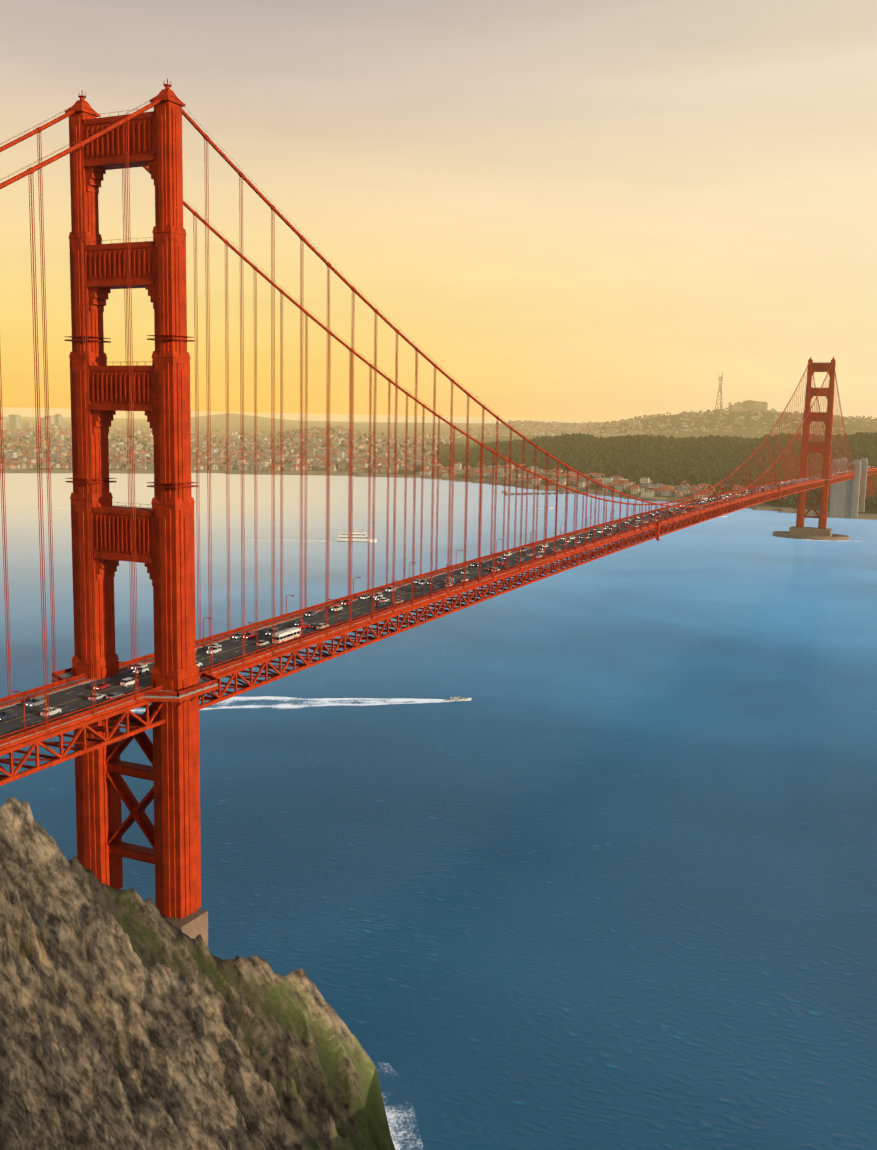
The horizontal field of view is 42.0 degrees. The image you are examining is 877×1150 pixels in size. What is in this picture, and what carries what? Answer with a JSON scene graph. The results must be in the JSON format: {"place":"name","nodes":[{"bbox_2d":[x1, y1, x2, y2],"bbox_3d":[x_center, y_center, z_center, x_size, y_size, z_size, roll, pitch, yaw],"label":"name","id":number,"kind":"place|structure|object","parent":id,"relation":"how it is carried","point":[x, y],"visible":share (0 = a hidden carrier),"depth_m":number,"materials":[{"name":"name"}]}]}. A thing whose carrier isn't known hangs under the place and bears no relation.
{"place":"outdoors","nodes":[
{"label":"outdoors","id":0,"kind":"place"},
{"bbox_2d":[0,796,395,1149],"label":"headland cliff","id":1,"kind":"structure","parent":0,"point":[130,1019],"depth_m":101.31,"materials":[{"name":"brown stone"}]},
{"bbox_2d":[0,407,876,1149],"bbox_3d":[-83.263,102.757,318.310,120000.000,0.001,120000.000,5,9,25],"label":"sea water","id":2,"kind":"structure","parent":0,"point":[592,865],"depth_m":436.17,"materials":[{"name":"blue liquid"}]},
{"bbox_2d":[248,539,330,541],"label":"boat wake","id":3,"kind":"object","parent":2,"relation":"on","point":[292,540],"visible":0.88,"depth_m":1314.07,"materials":[{"name":"white liquid"}]},
{"bbox_2d":[131,696,451,712],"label":"boat wake","id":4,"kind":"object","parent":2,"relation":"on","point":[374,701],"visible":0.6,"depth_m":588.25,"materials":[{"name":"white liquid"}]},
{"bbox_2d":[336,527,376,541],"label":"ferry","id":5,"kind":"object","parent":2,"relation":"on","point":[361,535],"visible":0.81,"depth_m":1308.47,"materials":[{"name":"paint"}]},
{"bbox_2d":[382,1063,421,1149],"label":"sea foam","id":6,"kind":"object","parent":2,"relation":"on","point":[389,1116],"visible":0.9,"depth_m":240.34,"materials":[{"name":"liquid"}]},
{"bbox_2d":[445,697,470,701],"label":"speedboat","id":7,"kind":"object","parent":2,"relation":"on","point":[458,699],"visible":0.9,"depth_m":593.74,"materials":[{"name":"paint"}]},
{"bbox_2d":[773,526,848,540],"bbox_3d":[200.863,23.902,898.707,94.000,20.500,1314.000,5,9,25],"label":"tower piers","id":8,"kind":"structure","parent":2,"relation":"in","point":[810,533],"depth_m":1447.48,"materials":[{"name":"concrete"}]},
{"bbox_2d":[64,79,835,946],"bbox_3d":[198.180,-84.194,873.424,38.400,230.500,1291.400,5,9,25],"label":"bridge towers","id":9,"kind":"structure","parent":8,"relation":"on","point":[160,531],"depth_m":298.11,"materials":[{"name":"metal"}]},
{"bbox_2d":[0,93,854,734],"bbox_3d":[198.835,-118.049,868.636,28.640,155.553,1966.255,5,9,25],"label":"suspension cables","id":10,"kind":"object","parent":9,"relation":"on","point":[38,167],"visible":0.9,"depth_m":367.81,"materials":[{"name":"red metal"}]},
{"bbox_2d":[0,468,854,785],"bbox_3d":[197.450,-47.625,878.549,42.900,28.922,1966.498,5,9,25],"label":"bridge deck truss","id":11,"kind":"object","parent":10,"relation":"hanging from","point":[536,570],"visible":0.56,"depth_m":373.40,"materials":[{"name":"red metal"}]},
{"bbox_2d":[0,472,847,745],"bbox_3d":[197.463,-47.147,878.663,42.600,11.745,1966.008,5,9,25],"label":"bridge roadway","id":12,"kind":"structure","parent":11,"relation":"on","point":[84,690],"depth_m":360.93,"materials":[{"name":"grey asphalt"}]},
{"bbox_2d":[0,498,729,733],"bbox_3d":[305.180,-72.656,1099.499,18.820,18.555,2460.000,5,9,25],"label":"road markings","id":13,"kind":"object","parent":12,"relation":"on","point":[269,637],"visible":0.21,"depth_m":357.71,"materials":[{"name":"white paint"}]},
{"bbox_2d":[0,466,875,720],"bbox_3d":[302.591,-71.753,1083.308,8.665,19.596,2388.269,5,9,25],"label":"traffic","id":14,"kind":"object","parent":12,"relation":"on","point":[286,634],"visible":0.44,"depth_m":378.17,"materials":[{"name":"paint"}]},
{"bbox_2d":[656,488,780,540],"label":"maintenance platforms","id":15,"kind":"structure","parent":11,"relation":"on","point":[658,531],"depth_m":727.38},
{"bbox_2d":[0,0,876,419],"label":"sky","id":16,"kind":"structure","parent":0,"point":[574,209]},
{"bbox_2d":[1,409,876,519],"bbox_3d":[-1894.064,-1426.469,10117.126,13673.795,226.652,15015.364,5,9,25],"label":"land","id":17,"kind":"structure","parent":0,"point":[218,421],"depth_m":6436.56,"materials":[{"name":"green plant"}]},
{"bbox_2d":[0,400,876,497],"bbox_3d":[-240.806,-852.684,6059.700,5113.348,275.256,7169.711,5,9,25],"label":"city buildings","id":18,"kind":"structure","parent":17,"relation":"on","point":[313,450],"depth_m":3676.32,"materials":[{"name":"beige"}]},
{"bbox_2d":[0,407,876,508],"bbox_3d":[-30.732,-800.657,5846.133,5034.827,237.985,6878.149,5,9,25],"label":"trees","id":19,"kind":"object","parent":17,"relation":"on","point":[729,451],"visible":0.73,"depth_m":2874.74,"materials":[{"name":"green plant"}]},
{"bbox_2d":[420,462,787,503],"bbox_3d":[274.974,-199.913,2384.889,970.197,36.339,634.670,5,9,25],"label":"buildings","id":20,"kind":"structure","parent":17,"relation":"on","point":[596,476],"depth_m":2353.70,"materials":[{"name":"beige"}]},
{"bbox_2d":[715,375,722,408],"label":"radio tower","id":21,"kind":"structure","parent":17,"relation":"on","point":[720,395],"depth_m":7962.66,"materials":[{"name":"grey metal"}]},
{"bbox_2d":[828,457,867,518],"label":"pylons","id":22,"kind":"object","parent":17,"relation":"on","point":[844,499],"visible":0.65,"depth_m":1757.95,"materials":[{"name":"concrete"}]},
{"bbox_2d":[842,467,876,502],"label":"approach steel","id":23,"kind":"object","parent":17,"relation":"on","point":[871,471],"visible":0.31,"depth_m":2004.42,"materials":[{"name":"red metal"}]}
]}

